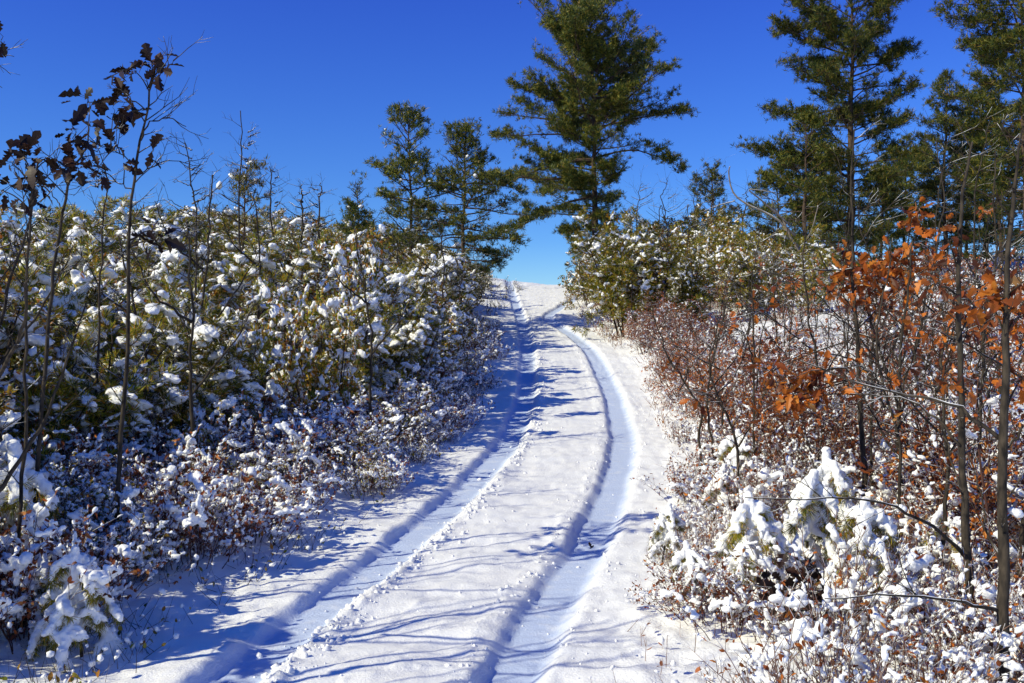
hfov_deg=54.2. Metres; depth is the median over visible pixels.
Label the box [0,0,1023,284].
sky
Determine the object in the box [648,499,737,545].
heath shrub
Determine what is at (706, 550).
heath shrub
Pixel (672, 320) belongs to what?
twiggy scrub
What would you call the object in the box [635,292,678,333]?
twiggy scrub
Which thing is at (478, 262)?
bare sapling
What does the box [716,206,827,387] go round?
oak sapling
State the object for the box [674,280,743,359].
twiggy scrub
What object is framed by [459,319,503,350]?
heath shrub
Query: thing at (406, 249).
bare sapling
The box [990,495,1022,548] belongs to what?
heath shrub
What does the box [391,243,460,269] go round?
leafy scrub
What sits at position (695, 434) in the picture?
heath shrub
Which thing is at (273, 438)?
heath shrub
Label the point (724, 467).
snow laden pine
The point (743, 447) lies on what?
heath shrub
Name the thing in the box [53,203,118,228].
pine scrub
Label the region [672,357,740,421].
twiggy scrub
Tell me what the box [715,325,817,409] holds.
twiggy scrub
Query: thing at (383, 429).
heath shrub
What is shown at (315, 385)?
heath shrub
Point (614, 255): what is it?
pine scrub
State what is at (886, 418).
heath shrub
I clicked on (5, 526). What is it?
heath shrub
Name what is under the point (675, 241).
pine scrub
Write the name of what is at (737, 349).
heath shrub
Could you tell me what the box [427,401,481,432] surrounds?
heath shrub
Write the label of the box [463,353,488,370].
heath shrub
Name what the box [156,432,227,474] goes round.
heath shrub
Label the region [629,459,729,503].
heath shrub
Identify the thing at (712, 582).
heath shrub
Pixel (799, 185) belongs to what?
pine tree
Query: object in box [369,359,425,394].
heath shrub
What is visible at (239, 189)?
bare sapling
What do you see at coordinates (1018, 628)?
heath shrub
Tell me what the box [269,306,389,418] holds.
pine scrub
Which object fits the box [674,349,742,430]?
twiggy scrub
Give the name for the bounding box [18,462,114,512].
heath shrub
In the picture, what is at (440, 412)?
heath shrub
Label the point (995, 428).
heath shrub
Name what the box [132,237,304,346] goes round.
pine scrub
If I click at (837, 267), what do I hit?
leafy scrub
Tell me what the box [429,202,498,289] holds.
bare sapling
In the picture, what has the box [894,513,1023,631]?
heath shrub
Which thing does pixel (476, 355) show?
heath shrub
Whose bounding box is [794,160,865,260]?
pine tree
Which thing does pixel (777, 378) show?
twiggy scrub
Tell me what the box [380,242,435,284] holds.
pine scrub
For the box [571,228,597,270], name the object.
pine scrub
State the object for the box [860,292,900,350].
young oak
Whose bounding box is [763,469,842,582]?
snow laden pine
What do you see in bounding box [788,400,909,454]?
heath shrub
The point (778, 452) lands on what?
heath shrub
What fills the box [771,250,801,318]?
young oak
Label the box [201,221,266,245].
pine scrub
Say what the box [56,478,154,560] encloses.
heath shrub
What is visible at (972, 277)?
young oak
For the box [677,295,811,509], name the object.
oak sapling
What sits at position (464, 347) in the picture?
heath shrub
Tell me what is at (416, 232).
pine scrub
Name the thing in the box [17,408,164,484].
heath shrub
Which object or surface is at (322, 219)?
pine scrub
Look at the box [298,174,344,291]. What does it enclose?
bare sapling
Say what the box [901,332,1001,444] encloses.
young oak
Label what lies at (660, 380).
twiggy scrub
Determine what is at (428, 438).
heath shrub
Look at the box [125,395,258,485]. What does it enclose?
heath shrub
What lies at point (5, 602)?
heath shrub
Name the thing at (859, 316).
twiggy scrub
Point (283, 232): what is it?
pine scrub
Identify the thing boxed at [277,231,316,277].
pine scrub
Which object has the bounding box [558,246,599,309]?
leafy scrub
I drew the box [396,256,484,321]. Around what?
leafy scrub
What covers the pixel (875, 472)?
heath shrub
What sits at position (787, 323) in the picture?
heath shrub
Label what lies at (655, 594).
heath shrub
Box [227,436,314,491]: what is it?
heath shrub
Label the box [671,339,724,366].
heath shrub
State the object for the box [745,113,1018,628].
oak sapling
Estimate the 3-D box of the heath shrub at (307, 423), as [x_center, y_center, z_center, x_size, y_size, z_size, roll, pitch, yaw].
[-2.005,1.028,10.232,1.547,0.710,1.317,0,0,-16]
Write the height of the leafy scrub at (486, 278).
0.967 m
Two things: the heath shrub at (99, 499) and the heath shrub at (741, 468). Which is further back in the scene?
the heath shrub at (741, 468)
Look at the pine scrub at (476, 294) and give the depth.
34.80 m
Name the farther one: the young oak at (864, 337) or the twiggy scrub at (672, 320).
the twiggy scrub at (672, 320)
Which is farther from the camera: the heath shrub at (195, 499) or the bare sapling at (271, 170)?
the bare sapling at (271, 170)
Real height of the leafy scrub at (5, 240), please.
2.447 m
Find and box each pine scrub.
[0,208,169,289]
[0,234,162,440]
[0,261,57,371]
[0,280,75,442]
[0,280,188,466]
[2,199,84,267]
[9,204,69,232]
[10,211,107,308]
[12,223,64,236]
[20,232,104,273]
[38,210,130,269]
[50,211,103,236]
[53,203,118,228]
[61,192,137,227]
[62,280,195,420]
[73,206,193,240]
[84,255,207,310]
[96,202,164,237]
[105,209,230,294]
[105,215,202,238]
[109,204,255,258]
[117,308,264,453]
[126,211,200,226]
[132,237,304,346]
[133,233,290,345]
[155,257,284,425]
[176,217,236,260]
[178,202,219,225]
[190,215,207,240]
[191,213,255,241]
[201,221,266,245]
[202,241,326,356]
[211,227,304,315]
[213,217,332,269]
[240,205,299,234]
[259,228,300,239]
[265,264,427,394]
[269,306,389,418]
[270,212,340,243]
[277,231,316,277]
[280,229,370,296]
[283,211,324,232]
[313,224,364,248]
[316,237,334,248]
[324,260,444,376]
[326,306,431,395]
[334,282,394,405]
[375,228,415,264]
[380,239,430,265]
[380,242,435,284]
[382,270,415,318]
[383,221,422,250]
[394,240,467,256]
[396,227,424,251]
[397,293,462,381]
[403,262,414,277]
[407,261,457,296]
[415,246,475,312]
[471,277,483,297]
[473,269,487,294]
[482,273,492,288]
[565,246,589,299]
[570,204,667,337]
[571,225,607,300]
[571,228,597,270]
[592,239,633,309]
[596,230,638,302]
[600,237,639,326]
[623,224,658,250]
[624,243,678,318]
[630,211,686,274]
[648,220,672,247]
[654,238,716,327]
[656,238,689,260]
[664,253,715,325]
[689,205,741,268]
[696,218,748,279]
[696,231,750,287]
[706,231,767,316]
[744,261,769,309]
[751,242,802,317]
[776,222,842,312]
[794,249,834,313]
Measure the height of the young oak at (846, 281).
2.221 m
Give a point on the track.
(267, 613)
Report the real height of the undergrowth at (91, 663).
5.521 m
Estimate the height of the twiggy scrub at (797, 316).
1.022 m
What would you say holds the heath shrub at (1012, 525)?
on the ground
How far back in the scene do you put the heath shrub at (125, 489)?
7.33 m
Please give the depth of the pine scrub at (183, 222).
22.89 m
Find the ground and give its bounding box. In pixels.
[0,253,1023,682]
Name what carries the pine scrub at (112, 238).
on the ground
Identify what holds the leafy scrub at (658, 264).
on the ground
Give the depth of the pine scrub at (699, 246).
25.16 m
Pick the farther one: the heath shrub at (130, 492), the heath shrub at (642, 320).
the heath shrub at (642, 320)
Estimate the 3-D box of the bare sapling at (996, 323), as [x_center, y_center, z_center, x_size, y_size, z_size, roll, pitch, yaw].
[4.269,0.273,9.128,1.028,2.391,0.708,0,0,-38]
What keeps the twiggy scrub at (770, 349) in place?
on the ground
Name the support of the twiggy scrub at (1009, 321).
on the ground
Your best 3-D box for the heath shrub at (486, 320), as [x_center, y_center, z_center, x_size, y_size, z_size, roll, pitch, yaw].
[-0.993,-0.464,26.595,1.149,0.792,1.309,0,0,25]
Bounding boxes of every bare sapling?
[0,143,78,365]
[73,148,145,474]
[74,197,204,463]
[110,192,290,486]
[134,159,261,367]
[139,131,234,302]
[207,161,307,340]
[219,110,266,266]
[252,161,291,280]
[259,223,348,325]
[271,174,324,276]
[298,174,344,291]
[319,207,425,441]
[355,199,454,315]
[384,197,458,260]
[398,257,464,288]
[402,206,479,314]
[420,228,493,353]
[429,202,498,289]
[439,233,485,295]
[617,172,658,228]
[632,193,676,253]
[641,159,691,235]
[649,282,728,429]
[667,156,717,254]
[667,183,719,258]
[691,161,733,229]
[692,286,771,374]
[720,172,765,233]
[742,190,792,240]
[745,265,839,419]
[829,302,936,415]
[867,280,965,445]
[946,244,1023,452]
[955,192,1023,293]
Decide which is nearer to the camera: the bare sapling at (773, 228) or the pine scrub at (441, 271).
the pine scrub at (441, 271)
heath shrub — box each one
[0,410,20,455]
[0,412,85,465]
[0,431,60,468]
[0,480,110,554]
[0,487,148,654]
[0,502,129,561]
[0,511,58,550]
[0,520,151,614]
[0,526,144,641]
[0,551,47,628]
[1,451,135,538]
[13,415,104,487]
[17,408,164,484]
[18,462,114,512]
[40,443,153,504]
[53,479,148,531]
[54,522,193,601]
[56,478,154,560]
[60,410,194,488]
[64,500,188,584]
[68,424,272,517]
[72,449,162,495]
[78,382,175,439]
[87,505,203,552]
[93,455,284,571]
[102,397,169,431]
[109,470,226,545]
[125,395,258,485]
[136,469,266,550]
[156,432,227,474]
[165,411,328,488]
[185,469,334,547]
[194,446,282,497]
[196,380,319,433]
[196,389,316,475]
[224,405,322,446]
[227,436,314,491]
[229,447,361,509]
[233,420,286,449]
[238,389,297,430]
[238,408,391,472]
[255,366,273,405]
[262,394,385,438]
[265,476,328,512]
[276,383,411,429]
[277,399,416,456]
[279,411,366,453]
[283,450,343,486]
[314,378,380,399]
[320,412,403,469]
[320,427,394,470]
[328,446,395,500]
[331,448,417,493]
[336,383,460,439]
[351,378,442,445]
[357,396,388,418]
[358,384,433,409]
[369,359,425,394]
[376,363,455,411]
[392,431,437,464]
[393,393,448,435]
[396,375,462,407]
[401,426,449,445]
[404,350,475,395]
[417,418,453,442]
[418,363,475,391]
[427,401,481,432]
[429,387,495,428]
[431,418,470,441]
[443,382,484,400]
[445,382,479,404]
[448,348,494,382]
[452,344,470,360]
[458,317,506,348]
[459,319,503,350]
[461,350,492,361]
[461,368,504,388]
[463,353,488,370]
[466,310,497,330]
[469,335,514,359]
[475,319,505,344]
[480,315,500,330]
[592,315,627,329]
[625,551,746,626]
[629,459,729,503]
[631,317,685,345]
[640,332,670,350]
[643,521,763,581]
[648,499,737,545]
[653,543,819,641]
[654,497,726,539]
[662,412,713,443]
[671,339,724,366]
[671,454,814,508]
[672,441,792,474]
[675,427,756,472]
[677,412,759,456]
[677,508,747,557]
[681,560,1000,682]
[684,440,848,526]
[698,633,865,682]
[701,409,787,457]
[703,456,875,523]
[707,454,787,487]
[707,499,945,652]
[711,333,775,362]
[721,324,786,351]
[722,428,831,482]
[731,346,782,369]
[754,625,992,682]
[758,435,832,469]
[761,316,825,343]
[761,586,1023,682]
[764,420,909,499]
[765,438,934,527]
[780,339,855,374]
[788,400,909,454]
[793,438,895,492]
[807,457,970,559]
[811,340,880,392]
[811,550,928,622]
[832,515,1009,594]
[839,399,935,458]
[839,537,1023,661]
[843,432,924,483]
[845,448,935,496]
[850,412,965,459]
[850,452,1023,541]
[857,580,1023,682]
[870,470,990,523]
[871,555,1023,682]
[879,548,980,620]
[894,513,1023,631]
[907,416,995,466]
[922,421,1023,464]
[927,503,1012,566]
[929,575,1023,680]
[934,427,1023,482]
[950,448,1023,539]
[969,504,1018,565]
[970,506,1019,578]
[978,596,1023,682]
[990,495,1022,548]
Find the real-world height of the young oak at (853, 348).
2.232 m
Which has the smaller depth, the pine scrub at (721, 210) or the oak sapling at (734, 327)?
the oak sapling at (734, 327)
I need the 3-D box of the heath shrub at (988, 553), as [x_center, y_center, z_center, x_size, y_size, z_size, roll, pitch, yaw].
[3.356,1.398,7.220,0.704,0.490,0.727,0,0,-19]
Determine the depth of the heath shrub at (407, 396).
12.99 m
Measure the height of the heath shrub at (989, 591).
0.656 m
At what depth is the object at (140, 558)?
6.83 m
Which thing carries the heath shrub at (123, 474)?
on the ground
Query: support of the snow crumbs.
on the track
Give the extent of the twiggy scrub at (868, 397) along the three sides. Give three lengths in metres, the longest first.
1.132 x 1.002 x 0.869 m
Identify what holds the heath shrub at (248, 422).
on the ground
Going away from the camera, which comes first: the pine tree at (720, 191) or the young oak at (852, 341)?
the young oak at (852, 341)
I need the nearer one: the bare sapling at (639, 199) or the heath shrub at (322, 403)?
the heath shrub at (322, 403)
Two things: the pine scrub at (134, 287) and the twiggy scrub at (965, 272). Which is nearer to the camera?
the pine scrub at (134, 287)
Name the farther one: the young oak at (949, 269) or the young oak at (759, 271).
the young oak at (949, 269)
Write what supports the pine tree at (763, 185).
on the ground
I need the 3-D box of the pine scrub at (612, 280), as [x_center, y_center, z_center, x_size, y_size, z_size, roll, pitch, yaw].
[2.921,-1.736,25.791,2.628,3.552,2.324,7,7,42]
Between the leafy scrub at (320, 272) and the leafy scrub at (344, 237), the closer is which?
the leafy scrub at (320, 272)
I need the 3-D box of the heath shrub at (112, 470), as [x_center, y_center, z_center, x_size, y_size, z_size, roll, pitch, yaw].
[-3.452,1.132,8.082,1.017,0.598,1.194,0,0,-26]
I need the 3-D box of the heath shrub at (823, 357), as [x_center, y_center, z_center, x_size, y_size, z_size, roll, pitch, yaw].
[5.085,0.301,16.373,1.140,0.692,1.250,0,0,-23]
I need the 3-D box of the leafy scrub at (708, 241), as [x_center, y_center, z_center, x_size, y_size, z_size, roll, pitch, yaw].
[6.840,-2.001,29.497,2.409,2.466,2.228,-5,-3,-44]
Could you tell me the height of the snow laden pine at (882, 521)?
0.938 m
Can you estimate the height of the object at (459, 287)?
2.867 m
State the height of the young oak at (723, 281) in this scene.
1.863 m
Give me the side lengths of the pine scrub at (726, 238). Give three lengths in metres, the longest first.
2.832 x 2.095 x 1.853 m
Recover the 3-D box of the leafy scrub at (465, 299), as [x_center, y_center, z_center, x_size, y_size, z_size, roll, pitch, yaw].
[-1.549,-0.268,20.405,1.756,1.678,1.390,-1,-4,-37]
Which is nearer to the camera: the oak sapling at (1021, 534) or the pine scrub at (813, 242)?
the oak sapling at (1021, 534)
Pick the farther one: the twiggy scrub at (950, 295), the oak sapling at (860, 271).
the twiggy scrub at (950, 295)
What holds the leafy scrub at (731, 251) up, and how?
on the ground
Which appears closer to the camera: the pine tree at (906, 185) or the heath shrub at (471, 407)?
the heath shrub at (471, 407)
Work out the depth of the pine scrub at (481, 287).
38.01 m
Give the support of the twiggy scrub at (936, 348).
on the ground
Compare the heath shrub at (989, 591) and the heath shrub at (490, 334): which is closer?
the heath shrub at (989, 591)
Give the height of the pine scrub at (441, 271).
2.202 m
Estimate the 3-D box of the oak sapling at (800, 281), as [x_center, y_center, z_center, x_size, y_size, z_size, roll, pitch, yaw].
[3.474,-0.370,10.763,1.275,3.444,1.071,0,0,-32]
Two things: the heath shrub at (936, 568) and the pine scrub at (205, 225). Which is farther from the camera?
the pine scrub at (205, 225)
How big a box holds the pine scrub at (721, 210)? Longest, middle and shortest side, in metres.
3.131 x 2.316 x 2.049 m
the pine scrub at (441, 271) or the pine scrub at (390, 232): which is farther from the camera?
the pine scrub at (390, 232)
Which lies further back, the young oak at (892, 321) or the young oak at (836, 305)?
the young oak at (836, 305)
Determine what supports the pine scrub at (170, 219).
on the ground
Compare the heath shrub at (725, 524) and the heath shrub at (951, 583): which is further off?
the heath shrub at (725, 524)
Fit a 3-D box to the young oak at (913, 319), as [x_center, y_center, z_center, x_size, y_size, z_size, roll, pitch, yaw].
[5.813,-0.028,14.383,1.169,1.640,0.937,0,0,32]
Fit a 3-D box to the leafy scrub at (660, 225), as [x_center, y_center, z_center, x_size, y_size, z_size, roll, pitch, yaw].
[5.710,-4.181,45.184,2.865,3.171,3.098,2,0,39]
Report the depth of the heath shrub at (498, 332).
23.00 m
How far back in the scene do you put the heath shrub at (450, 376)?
15.30 m
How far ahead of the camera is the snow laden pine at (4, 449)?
7.30 m
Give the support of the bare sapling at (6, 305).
on the ground
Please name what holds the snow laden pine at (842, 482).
on the ground
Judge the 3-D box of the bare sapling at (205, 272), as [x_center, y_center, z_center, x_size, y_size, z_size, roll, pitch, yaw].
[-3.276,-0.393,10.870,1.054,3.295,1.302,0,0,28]
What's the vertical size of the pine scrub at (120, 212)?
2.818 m
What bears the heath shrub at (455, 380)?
on the ground
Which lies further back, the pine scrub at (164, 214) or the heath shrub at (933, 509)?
the pine scrub at (164, 214)
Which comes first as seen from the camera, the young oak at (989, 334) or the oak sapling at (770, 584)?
the oak sapling at (770, 584)
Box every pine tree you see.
[194,154,295,275]
[335,169,390,267]
[363,100,463,256]
[382,116,537,312]
[474,0,700,249]
[682,156,743,255]
[730,0,954,283]
[732,160,818,250]
[755,109,850,264]
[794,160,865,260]
[854,168,919,267]
[862,133,936,260]
[886,141,968,258]
[906,68,988,266]
[921,0,1023,245]
[936,132,990,259]
[943,49,1023,274]
[945,55,1021,268]
[954,126,1023,263]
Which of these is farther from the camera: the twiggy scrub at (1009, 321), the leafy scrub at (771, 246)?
the leafy scrub at (771, 246)
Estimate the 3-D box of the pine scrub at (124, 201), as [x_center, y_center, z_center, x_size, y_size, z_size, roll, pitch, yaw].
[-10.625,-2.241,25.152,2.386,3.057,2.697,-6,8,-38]
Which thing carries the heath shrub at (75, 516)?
on the ground
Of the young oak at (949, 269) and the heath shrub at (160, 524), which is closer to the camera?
the heath shrub at (160, 524)
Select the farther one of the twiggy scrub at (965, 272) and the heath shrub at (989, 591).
the twiggy scrub at (965, 272)
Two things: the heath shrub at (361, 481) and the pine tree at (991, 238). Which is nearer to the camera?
the heath shrub at (361, 481)
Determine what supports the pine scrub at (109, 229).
on the ground
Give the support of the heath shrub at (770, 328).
on the ground
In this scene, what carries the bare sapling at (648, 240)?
on the ground
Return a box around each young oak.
[703,260,742,318]
[715,307,764,347]
[729,248,788,336]
[756,263,805,323]
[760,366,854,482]
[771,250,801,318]
[782,273,827,325]
[791,250,836,331]
[792,295,851,365]
[797,241,1020,506]
[818,261,894,364]
[821,287,867,339]
[825,263,853,318]
[832,242,938,395]
[836,251,879,323]
[837,283,925,393]
[840,250,936,372]
[842,269,954,408]
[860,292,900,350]
[864,248,920,315]
[879,293,946,378]
[881,283,936,357]
[889,242,967,350]
[892,303,979,403]
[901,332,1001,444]
[908,241,978,355]
[933,325,1022,467]
[942,259,955,284]
[943,269,1023,398]
[950,274,997,364]
[952,244,1023,406]
[955,259,992,295]
[969,251,999,286]
[983,258,1001,279]
[994,280,1023,410]
[995,370,1023,440]
[996,243,1023,345]
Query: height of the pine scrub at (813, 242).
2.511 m
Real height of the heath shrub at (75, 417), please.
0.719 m
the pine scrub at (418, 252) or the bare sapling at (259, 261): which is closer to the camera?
the bare sapling at (259, 261)
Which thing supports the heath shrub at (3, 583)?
on the ground
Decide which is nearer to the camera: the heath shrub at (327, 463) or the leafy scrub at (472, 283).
the heath shrub at (327, 463)
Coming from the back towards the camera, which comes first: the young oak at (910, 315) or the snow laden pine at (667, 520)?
the young oak at (910, 315)
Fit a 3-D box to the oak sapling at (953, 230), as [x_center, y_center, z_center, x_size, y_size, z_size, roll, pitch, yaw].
[3.739,-0.288,9.195,1.499,3.459,0.634,0,0,-20]
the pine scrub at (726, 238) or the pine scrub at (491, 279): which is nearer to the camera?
the pine scrub at (726, 238)
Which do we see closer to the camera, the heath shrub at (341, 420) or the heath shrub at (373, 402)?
the heath shrub at (341, 420)
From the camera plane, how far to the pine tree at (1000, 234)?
32.99 m
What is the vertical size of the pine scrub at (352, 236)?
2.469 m
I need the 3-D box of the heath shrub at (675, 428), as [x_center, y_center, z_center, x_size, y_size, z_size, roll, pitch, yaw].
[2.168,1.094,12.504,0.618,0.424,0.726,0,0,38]
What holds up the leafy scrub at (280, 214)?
on the ground
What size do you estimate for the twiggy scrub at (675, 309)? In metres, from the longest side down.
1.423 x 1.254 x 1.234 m
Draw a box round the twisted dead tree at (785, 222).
[696,166,820,252]
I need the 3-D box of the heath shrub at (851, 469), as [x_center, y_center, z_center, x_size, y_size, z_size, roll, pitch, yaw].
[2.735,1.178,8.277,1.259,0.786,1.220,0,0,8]
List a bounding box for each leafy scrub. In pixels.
[0,208,20,231]
[0,225,26,258]
[0,237,39,352]
[0,265,60,440]
[0,278,51,439]
[24,234,81,358]
[64,250,221,353]
[100,211,157,229]
[172,206,255,228]
[179,205,237,225]
[204,290,304,406]
[207,215,329,295]
[211,227,297,297]
[260,207,292,230]
[260,264,367,417]
[264,228,293,247]
[282,236,381,347]
[307,231,396,273]
[311,222,433,379]
[390,253,456,361]
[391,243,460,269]
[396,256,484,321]
[413,311,462,374]
[415,256,472,324]
[426,285,477,363]
[445,293,473,333]
[477,271,493,291]
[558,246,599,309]
[589,210,716,324]
[631,215,669,241]
[647,204,706,241]
[666,224,726,263]
[694,211,764,271]
[698,233,779,306]
[698,244,728,296]
[710,232,786,301]
[726,233,787,264]
[823,248,855,285]
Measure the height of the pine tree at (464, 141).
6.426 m
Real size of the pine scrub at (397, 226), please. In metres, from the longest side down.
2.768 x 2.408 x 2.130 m
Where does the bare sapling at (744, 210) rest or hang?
on the ground
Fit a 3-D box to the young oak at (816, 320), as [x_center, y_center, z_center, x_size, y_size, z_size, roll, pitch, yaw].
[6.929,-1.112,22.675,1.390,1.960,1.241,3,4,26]
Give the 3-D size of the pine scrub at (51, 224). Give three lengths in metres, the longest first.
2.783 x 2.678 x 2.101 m
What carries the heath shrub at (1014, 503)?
on the ground
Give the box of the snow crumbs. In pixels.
[199,315,652,682]
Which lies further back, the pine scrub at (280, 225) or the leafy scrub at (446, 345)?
the pine scrub at (280, 225)
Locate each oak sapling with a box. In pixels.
[0,21,70,556]
[0,180,116,492]
[7,103,127,502]
[58,29,211,531]
[624,295,753,474]
[628,246,782,471]
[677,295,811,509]
[702,202,790,483]
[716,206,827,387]
[732,541,845,635]
[736,208,879,443]
[743,115,946,496]
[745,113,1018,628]
[747,237,954,537]
[757,149,895,409]
[777,114,1023,682]
[801,180,933,506]
[822,218,950,555]
[833,270,1022,575]
[858,123,998,483]
[905,102,1008,431]
[908,189,1023,582]
[913,141,1023,507]
[918,109,1023,442]
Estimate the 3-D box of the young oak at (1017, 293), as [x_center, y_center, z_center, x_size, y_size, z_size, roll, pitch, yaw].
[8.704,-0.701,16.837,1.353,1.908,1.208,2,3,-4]
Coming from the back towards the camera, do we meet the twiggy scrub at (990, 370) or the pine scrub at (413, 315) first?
the pine scrub at (413, 315)
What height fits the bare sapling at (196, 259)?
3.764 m
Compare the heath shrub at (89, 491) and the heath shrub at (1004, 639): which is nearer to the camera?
the heath shrub at (1004, 639)
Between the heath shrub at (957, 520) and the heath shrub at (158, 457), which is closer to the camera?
the heath shrub at (957, 520)
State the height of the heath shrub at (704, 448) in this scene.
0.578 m
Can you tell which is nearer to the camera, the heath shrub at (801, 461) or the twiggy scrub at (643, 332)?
the heath shrub at (801, 461)
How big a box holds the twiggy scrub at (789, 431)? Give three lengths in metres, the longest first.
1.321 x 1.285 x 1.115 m
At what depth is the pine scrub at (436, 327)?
15.56 m
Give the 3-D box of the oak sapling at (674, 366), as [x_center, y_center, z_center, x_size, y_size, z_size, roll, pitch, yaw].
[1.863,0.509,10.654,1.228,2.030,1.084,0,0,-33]
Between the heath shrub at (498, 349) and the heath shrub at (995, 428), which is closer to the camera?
the heath shrub at (995, 428)
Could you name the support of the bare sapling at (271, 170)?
on the ground
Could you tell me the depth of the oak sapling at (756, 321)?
9.77 m
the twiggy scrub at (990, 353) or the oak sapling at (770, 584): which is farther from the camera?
the twiggy scrub at (990, 353)
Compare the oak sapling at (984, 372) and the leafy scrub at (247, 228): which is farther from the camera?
the leafy scrub at (247, 228)
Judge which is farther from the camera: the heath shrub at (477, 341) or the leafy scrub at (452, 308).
the heath shrub at (477, 341)
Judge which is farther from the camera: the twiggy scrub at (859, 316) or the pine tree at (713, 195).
the pine tree at (713, 195)
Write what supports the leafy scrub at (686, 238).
on the ground
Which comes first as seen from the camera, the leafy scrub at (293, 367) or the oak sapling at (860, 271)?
the oak sapling at (860, 271)
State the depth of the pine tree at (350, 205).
23.86 m
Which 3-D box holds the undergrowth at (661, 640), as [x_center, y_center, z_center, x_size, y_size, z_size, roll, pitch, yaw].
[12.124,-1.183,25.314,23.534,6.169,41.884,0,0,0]
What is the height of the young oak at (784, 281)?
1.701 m
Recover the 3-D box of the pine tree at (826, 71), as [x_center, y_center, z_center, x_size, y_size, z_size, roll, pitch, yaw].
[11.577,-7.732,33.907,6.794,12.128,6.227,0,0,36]
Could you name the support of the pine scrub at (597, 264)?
on the ground
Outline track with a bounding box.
[106,284,668,682]
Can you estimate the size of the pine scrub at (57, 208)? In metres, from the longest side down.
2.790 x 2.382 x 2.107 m
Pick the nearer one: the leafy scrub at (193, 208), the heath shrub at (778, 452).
the heath shrub at (778, 452)
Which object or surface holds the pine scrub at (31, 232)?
on the ground
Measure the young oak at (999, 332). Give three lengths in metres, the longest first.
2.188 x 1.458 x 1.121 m
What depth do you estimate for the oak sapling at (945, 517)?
6.58 m
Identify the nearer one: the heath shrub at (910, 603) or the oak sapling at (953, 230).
the heath shrub at (910, 603)
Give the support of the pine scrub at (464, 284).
on the ground
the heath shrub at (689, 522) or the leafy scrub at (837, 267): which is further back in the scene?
the leafy scrub at (837, 267)
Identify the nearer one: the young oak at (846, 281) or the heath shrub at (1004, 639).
the heath shrub at (1004, 639)
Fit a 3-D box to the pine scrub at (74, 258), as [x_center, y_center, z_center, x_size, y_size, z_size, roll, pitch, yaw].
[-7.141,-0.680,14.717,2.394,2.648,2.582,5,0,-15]
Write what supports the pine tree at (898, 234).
on the ground
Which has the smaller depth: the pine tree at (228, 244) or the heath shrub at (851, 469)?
the heath shrub at (851, 469)
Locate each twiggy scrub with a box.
[623,314,638,338]
[624,308,670,340]
[624,309,660,354]
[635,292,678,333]
[638,289,699,326]
[641,336,690,378]
[641,341,716,403]
[645,302,686,342]
[652,296,709,349]
[653,329,702,378]
[656,328,697,361]
[669,374,705,417]
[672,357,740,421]
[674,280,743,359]
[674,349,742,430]
[681,337,732,377]
[684,329,748,404]
[685,368,767,442]
[707,354,833,458]
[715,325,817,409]
[716,320,848,431]
[721,326,826,410]
[721,409,765,453]
[738,369,873,473]
[743,349,870,448]
[745,386,811,457]
[746,348,824,384]
[773,294,815,329]
[803,407,902,493]
[809,370,935,461]
[820,352,904,441]
[837,278,914,358]
[874,283,990,400]
[878,359,1023,580]
[878,365,1023,554]
[919,253,993,341]
[921,328,1001,397]
[939,255,982,303]
[962,315,1023,394]
[995,301,1023,343]
[997,334,1023,389]
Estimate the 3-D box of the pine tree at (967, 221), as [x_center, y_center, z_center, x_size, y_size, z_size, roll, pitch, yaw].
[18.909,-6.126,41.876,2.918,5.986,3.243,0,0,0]
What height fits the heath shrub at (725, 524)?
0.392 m
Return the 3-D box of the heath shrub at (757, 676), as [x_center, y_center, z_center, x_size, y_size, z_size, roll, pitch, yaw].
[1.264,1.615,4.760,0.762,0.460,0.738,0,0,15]
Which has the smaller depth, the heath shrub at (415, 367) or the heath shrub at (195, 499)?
the heath shrub at (195, 499)
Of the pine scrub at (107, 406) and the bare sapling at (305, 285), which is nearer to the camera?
the pine scrub at (107, 406)
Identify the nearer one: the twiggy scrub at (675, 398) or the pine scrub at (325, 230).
the twiggy scrub at (675, 398)
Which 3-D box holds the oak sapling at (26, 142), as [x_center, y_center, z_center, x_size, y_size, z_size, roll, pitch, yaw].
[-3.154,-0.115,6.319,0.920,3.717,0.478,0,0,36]
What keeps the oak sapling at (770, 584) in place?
on the ground
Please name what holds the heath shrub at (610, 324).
on the ground
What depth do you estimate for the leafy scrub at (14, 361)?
8.84 m
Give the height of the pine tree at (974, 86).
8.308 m
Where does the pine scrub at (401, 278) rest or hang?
on the ground
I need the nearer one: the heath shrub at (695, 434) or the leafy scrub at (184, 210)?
the heath shrub at (695, 434)
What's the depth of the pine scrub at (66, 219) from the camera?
22.07 m
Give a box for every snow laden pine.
[0,434,29,469]
[0,439,67,555]
[0,553,50,641]
[22,545,128,673]
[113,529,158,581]
[644,503,687,565]
[666,540,716,613]
[697,463,739,522]
[714,491,789,592]
[715,429,755,487]
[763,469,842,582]
[792,446,859,562]
[814,497,908,619]
[909,504,960,576]
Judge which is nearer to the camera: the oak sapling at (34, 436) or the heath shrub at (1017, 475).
the oak sapling at (34, 436)
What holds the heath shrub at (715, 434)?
on the ground
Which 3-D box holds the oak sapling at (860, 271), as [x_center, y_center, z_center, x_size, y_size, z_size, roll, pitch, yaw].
[2.580,-0.086,7.946,1.728,3.426,0.644,0,0,-15]
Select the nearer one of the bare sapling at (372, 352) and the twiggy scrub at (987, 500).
the twiggy scrub at (987, 500)
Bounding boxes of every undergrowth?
[0,276,523,682]
[572,251,1023,682]
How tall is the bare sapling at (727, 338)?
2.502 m
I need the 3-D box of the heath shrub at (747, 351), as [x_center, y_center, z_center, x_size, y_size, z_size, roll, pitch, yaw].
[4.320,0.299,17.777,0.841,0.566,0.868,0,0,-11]

